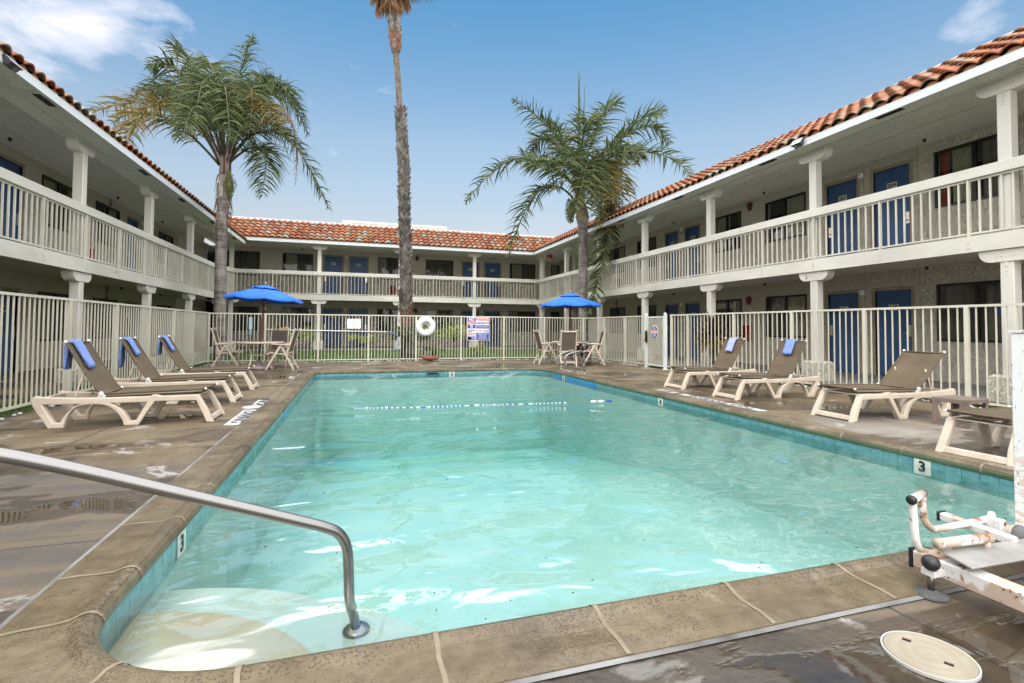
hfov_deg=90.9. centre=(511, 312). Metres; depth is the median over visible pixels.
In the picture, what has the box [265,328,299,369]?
garden chair
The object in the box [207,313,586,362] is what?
pool fence
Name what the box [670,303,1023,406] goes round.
pool fence
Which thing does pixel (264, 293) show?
patio umbrella
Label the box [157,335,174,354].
folded towel
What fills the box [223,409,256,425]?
deck marking
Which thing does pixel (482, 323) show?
notice board
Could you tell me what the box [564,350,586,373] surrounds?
exit rail
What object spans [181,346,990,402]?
motel walkway
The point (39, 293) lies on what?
window
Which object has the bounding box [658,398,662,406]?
depth tile
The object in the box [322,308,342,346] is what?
door
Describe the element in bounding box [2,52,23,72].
flood light
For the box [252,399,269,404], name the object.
deck marking
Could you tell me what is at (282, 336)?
garden chair
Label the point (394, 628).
pool step
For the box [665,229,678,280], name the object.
door
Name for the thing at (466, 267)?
door
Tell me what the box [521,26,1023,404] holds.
motel wing
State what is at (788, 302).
window
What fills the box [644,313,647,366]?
gate post
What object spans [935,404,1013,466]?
sun lounger
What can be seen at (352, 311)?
door
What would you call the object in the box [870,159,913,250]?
door
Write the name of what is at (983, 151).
window
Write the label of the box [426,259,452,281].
window
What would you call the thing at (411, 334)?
young palm
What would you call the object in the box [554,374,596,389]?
blue tile band
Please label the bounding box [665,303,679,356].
door
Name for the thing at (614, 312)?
window
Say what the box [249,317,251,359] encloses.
garden sign
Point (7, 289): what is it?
door
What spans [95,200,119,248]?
window
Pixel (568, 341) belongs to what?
garden chair
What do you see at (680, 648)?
mortar joint
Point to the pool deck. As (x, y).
(52, 525)
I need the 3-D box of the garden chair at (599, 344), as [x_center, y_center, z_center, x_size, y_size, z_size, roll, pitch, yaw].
[2.211,0.958,13.806,0.653,0.955,0.522,0,-2,-2]
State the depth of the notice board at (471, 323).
15.38 m
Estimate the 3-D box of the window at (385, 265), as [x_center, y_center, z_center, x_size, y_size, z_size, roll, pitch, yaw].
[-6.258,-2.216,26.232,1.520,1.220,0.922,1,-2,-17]
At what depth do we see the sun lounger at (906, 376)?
5.91 m
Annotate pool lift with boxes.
[906,330,1023,613]
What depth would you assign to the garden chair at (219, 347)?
11.97 m
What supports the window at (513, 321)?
in the motel wing at (315, 267)
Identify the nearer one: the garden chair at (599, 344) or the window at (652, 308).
the garden chair at (599, 344)
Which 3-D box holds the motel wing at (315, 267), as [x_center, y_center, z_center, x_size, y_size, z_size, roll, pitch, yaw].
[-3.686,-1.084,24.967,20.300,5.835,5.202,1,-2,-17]
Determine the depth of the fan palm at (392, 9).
16.67 m
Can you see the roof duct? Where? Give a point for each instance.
(391, 224)
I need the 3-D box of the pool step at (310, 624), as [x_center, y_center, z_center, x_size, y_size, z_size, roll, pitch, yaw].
[-0.946,1.771,1.929,1.160,0.965,1.160,1,-2,-17]
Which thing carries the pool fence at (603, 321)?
on the pool deck
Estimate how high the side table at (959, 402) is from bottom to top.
0.288 m
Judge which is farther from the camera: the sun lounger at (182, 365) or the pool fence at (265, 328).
the pool fence at (265, 328)
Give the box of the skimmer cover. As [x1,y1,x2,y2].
[880,631,981,682]
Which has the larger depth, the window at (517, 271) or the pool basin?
the window at (517, 271)
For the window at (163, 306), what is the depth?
18.51 m
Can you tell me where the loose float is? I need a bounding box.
[590,400,611,401]
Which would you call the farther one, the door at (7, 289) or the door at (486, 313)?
the door at (486, 313)
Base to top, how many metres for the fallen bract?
0.150 m
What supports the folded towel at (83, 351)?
on the sun lounger at (110, 392)
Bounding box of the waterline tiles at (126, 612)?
[100,370,1013,652]
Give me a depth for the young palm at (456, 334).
16.16 m
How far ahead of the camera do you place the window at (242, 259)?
23.88 m
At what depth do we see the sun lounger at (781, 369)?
7.52 m
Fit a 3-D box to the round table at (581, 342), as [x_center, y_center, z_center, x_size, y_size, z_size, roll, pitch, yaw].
[1.642,1.128,14.041,1.060,0.640,1.060,-1,-2,33]
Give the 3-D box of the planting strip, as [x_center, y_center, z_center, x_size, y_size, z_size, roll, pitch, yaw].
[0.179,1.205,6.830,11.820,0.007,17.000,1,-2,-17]
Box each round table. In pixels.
[235,341,284,368]
[552,341,589,364]
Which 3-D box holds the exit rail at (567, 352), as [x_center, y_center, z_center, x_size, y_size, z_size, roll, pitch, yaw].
[1.283,1.100,11.396,0.548,0.511,0.095,1,-2,-17]
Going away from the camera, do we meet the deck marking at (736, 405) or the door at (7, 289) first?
the deck marking at (736, 405)
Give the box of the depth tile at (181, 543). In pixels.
[177,527,185,560]
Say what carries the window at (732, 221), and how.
in the motel wing at (908, 192)
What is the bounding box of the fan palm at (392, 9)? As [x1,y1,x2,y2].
[370,0,435,356]
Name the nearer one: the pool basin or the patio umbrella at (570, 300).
the pool basin
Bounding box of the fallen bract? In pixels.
[419,355,439,360]
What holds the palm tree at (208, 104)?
on the lawn at (305, 355)
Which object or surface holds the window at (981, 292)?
in the motel wing at (908, 192)
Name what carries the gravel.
on the pool deck
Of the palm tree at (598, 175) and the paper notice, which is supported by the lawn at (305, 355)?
the palm tree at (598, 175)
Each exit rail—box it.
[557,350,579,371]
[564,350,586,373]
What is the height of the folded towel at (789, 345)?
0.241 m
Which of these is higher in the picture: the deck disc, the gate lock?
the gate lock
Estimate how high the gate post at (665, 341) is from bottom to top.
1.395 m
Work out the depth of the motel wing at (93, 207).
10.81 m
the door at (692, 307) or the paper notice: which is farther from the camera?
the door at (692, 307)
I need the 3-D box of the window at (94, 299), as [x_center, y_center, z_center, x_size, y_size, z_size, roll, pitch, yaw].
[-11.869,0.169,14.040,0.922,1.215,1.510,1,-2,-17]
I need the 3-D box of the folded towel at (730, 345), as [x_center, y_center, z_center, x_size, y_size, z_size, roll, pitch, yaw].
[3.904,0.569,8.938,0.212,0.257,0.182,1,-2,-18]
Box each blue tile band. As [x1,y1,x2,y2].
[284,406,288,420]
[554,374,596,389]
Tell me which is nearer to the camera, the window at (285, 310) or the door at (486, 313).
the window at (285, 310)
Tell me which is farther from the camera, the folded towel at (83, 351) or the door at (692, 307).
the door at (692, 307)
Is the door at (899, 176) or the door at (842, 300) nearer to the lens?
the door at (899, 176)
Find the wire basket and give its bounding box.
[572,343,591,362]
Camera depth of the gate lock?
13.02 m
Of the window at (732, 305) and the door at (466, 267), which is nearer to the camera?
the window at (732, 305)
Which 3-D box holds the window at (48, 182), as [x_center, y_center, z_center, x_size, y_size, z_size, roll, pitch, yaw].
[-11.127,-2.518,11.786,0.922,1.220,1.520,1,-2,-17]
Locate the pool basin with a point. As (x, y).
(500, 513)
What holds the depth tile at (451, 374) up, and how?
attached to the waterline tiles at (126, 612)
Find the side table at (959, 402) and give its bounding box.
[931,395,988,428]
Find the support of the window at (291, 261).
in the motel wing at (315, 267)
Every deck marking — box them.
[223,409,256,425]
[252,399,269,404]
[659,389,677,392]
[679,394,766,410]
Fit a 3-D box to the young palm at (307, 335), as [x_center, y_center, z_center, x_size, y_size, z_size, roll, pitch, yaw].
[-6.594,0.917,15.318,1.198,1.012,1.168,1,-2,-17]
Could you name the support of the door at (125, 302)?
in the motel wing at (93, 207)
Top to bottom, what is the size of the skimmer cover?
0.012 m
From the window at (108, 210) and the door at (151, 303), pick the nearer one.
the window at (108, 210)
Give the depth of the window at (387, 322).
25.73 m
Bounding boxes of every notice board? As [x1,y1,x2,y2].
[467,317,475,328]
[467,329,475,339]
[475,317,489,328]
[476,329,488,339]
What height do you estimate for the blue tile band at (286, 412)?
0.124 m
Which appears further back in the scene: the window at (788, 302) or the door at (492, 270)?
the door at (492, 270)
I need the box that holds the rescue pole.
[266,329,398,350]
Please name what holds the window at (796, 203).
in the motel wing at (908, 192)
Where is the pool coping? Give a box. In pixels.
[0,367,1023,682]
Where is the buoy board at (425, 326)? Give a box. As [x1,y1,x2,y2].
[416,317,434,335]
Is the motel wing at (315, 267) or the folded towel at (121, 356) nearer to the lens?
the folded towel at (121, 356)
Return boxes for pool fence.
[0,291,208,411]
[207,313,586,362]
[587,315,644,364]
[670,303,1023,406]
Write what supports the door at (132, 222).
in the motel wing at (93, 207)
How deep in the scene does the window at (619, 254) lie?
22.10 m
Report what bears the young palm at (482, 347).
on the lawn at (305, 355)
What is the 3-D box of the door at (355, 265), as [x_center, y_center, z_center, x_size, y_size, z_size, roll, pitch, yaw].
[-7.707,-1.741,25.323,0.990,2.175,0.124,1,-2,-17]
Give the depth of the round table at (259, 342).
11.57 m
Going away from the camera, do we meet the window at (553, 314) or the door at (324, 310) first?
the door at (324, 310)
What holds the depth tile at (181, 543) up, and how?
attached to the waterline tiles at (126, 612)
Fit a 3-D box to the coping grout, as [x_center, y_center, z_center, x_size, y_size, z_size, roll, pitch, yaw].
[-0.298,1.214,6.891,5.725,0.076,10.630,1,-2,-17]
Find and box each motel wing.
[0,41,248,381]
[199,216,596,349]
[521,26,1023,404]
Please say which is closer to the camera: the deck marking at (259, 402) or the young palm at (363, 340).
the deck marking at (259, 402)
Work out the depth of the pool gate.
12.73 m
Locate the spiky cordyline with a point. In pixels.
(713, 338)
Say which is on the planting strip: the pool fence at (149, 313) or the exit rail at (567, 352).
the pool fence at (149, 313)
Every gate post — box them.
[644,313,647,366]
[661,313,669,369]
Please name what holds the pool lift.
on the pool deck
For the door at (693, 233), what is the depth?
17.21 m
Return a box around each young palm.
[278,326,314,358]
[346,333,376,358]
[387,325,430,357]
[422,345,445,355]
[433,322,466,357]
[465,343,488,356]
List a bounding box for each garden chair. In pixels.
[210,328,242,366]
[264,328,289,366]
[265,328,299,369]
[533,330,556,363]
[556,330,578,366]
[580,330,605,364]
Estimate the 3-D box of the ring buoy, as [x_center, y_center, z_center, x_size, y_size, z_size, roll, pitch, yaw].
[-2.546,0.416,14.904,0.570,0.570,0.090,1,-2,-17]
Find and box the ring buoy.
[416,317,435,335]
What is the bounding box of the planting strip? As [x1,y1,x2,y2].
[0,359,999,419]
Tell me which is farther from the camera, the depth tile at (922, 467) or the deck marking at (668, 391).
the deck marking at (668, 391)
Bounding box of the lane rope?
[354,402,565,408]
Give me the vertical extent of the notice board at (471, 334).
0.345 m
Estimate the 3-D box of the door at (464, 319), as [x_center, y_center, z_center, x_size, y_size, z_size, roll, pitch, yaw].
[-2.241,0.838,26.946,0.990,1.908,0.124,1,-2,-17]
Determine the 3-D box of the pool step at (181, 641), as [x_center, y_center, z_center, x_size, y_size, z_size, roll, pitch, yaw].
[-1.051,1.731,1.730,0.840,1.030,0.840,1,-2,-17]
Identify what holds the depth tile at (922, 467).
attached to the waterline tiles at (126, 612)
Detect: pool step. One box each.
[108,612,310,670]
[149,588,393,652]
[318,598,426,638]
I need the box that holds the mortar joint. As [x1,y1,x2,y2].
[0,374,1023,682]
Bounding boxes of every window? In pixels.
[36,291,68,341]
[42,174,71,233]
[92,297,117,338]
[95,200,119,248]
[157,305,171,335]
[158,231,172,265]
[227,250,259,274]
[227,306,258,329]
[281,307,311,329]
[282,253,312,276]
[377,309,397,330]
[378,257,398,279]
[425,310,452,330]
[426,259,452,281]
[510,263,534,284]
[510,311,534,331]
[550,312,558,331]
[551,265,558,284]
[610,246,624,274]
[610,307,624,332]
[637,236,655,268]
[637,305,655,333]
[715,211,740,252]
[716,299,741,335]
[765,191,805,242]
[766,294,806,337]
[934,129,1019,208]
[936,280,1022,342]
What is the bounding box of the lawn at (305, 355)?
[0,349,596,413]
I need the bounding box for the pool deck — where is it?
[0,345,1023,682]
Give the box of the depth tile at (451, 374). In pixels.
[449,372,454,376]
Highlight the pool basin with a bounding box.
[138,376,1014,632]
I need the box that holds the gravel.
[0,358,980,420]
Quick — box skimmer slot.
[426,372,439,376]
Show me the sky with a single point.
(733, 77)
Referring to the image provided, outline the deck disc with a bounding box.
[242,405,259,408]
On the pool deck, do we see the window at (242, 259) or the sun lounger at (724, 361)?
the sun lounger at (724, 361)
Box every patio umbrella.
[223,282,303,369]
[540,291,600,364]
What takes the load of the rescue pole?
attached to the pool fence at (265, 328)
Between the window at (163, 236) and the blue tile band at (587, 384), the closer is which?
the blue tile band at (587, 384)
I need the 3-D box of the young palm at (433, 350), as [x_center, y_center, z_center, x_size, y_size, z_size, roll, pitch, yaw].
[-2.503,1.250,16.158,0.822,0.459,0.841,1,-2,-17]
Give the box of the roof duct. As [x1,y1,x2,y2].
[343,220,446,229]
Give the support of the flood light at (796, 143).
attached to the motel wing at (908, 192)
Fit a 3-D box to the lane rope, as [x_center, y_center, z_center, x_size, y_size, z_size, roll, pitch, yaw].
[-0.645,1.288,6.978,2.949,0.024,0.048,1,-2,-13]
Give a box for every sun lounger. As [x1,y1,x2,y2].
[31,339,224,428]
[107,337,242,406]
[138,335,258,389]
[664,338,756,389]
[712,339,820,399]
[811,349,955,422]
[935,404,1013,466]
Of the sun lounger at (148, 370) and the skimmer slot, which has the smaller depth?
the sun lounger at (148, 370)
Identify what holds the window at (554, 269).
in the motel wing at (315, 267)
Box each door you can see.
[0,153,24,243]
[0,286,20,373]
[124,300,136,356]
[125,215,138,271]
[151,303,152,346]
[322,254,343,294]
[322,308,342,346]
[347,308,367,345]
[348,256,368,295]
[461,261,479,297]
[461,310,478,345]
[483,310,500,345]
[484,262,500,298]
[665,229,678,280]
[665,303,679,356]
[684,223,700,277]
[684,301,700,358]
[824,175,860,257]
[825,289,861,373]
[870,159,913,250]
[872,285,914,374]
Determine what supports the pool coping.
on the pool deck
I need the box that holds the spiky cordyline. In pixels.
[690,311,739,365]
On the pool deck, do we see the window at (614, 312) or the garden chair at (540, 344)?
the garden chair at (540, 344)
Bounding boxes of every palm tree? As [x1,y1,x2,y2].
[85,31,331,359]
[463,68,694,347]
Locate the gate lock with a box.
[644,329,647,342]
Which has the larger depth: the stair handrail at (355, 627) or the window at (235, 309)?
the window at (235, 309)
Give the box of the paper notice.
[347,319,360,328]
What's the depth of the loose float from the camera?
7.48 m
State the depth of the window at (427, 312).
26.52 m
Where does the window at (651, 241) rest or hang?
in the motel wing at (908, 192)
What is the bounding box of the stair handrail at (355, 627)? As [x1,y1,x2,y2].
[0,447,369,638]
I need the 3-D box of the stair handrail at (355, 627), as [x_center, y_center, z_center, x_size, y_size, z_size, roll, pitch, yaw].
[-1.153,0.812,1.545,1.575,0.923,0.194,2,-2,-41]
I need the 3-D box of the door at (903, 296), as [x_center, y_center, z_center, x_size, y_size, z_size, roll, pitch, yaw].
[8.126,0.415,10.731,0.124,1.908,0.900,1,-2,-17]
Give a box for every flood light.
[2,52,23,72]
[790,137,803,148]
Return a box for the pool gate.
[647,316,662,366]
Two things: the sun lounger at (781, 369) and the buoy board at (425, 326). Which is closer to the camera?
the sun lounger at (781, 369)
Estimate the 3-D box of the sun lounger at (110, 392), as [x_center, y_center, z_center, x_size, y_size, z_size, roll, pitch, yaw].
[-3.922,0.710,5.273,1.549,0.848,0.528,1,-2,-17]
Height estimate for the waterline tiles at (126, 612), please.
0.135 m
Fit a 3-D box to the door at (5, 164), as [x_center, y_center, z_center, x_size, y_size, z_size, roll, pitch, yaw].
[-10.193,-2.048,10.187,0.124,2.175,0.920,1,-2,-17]
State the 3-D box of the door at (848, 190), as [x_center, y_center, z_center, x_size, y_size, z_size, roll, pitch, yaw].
[7.802,-2.044,11.905,0.124,2.175,0.900,1,-2,-17]
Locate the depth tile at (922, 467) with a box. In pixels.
[914,458,930,476]
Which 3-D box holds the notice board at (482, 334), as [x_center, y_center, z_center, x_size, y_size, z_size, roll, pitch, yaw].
[-0.905,0.685,15.473,0.416,0.345,0.010,1,-2,-17]
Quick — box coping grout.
[0,368,1001,682]
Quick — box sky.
[0,0,1023,244]
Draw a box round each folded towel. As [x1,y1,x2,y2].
[63,339,95,369]
[118,337,140,366]
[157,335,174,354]
[725,337,738,351]
[782,339,797,354]

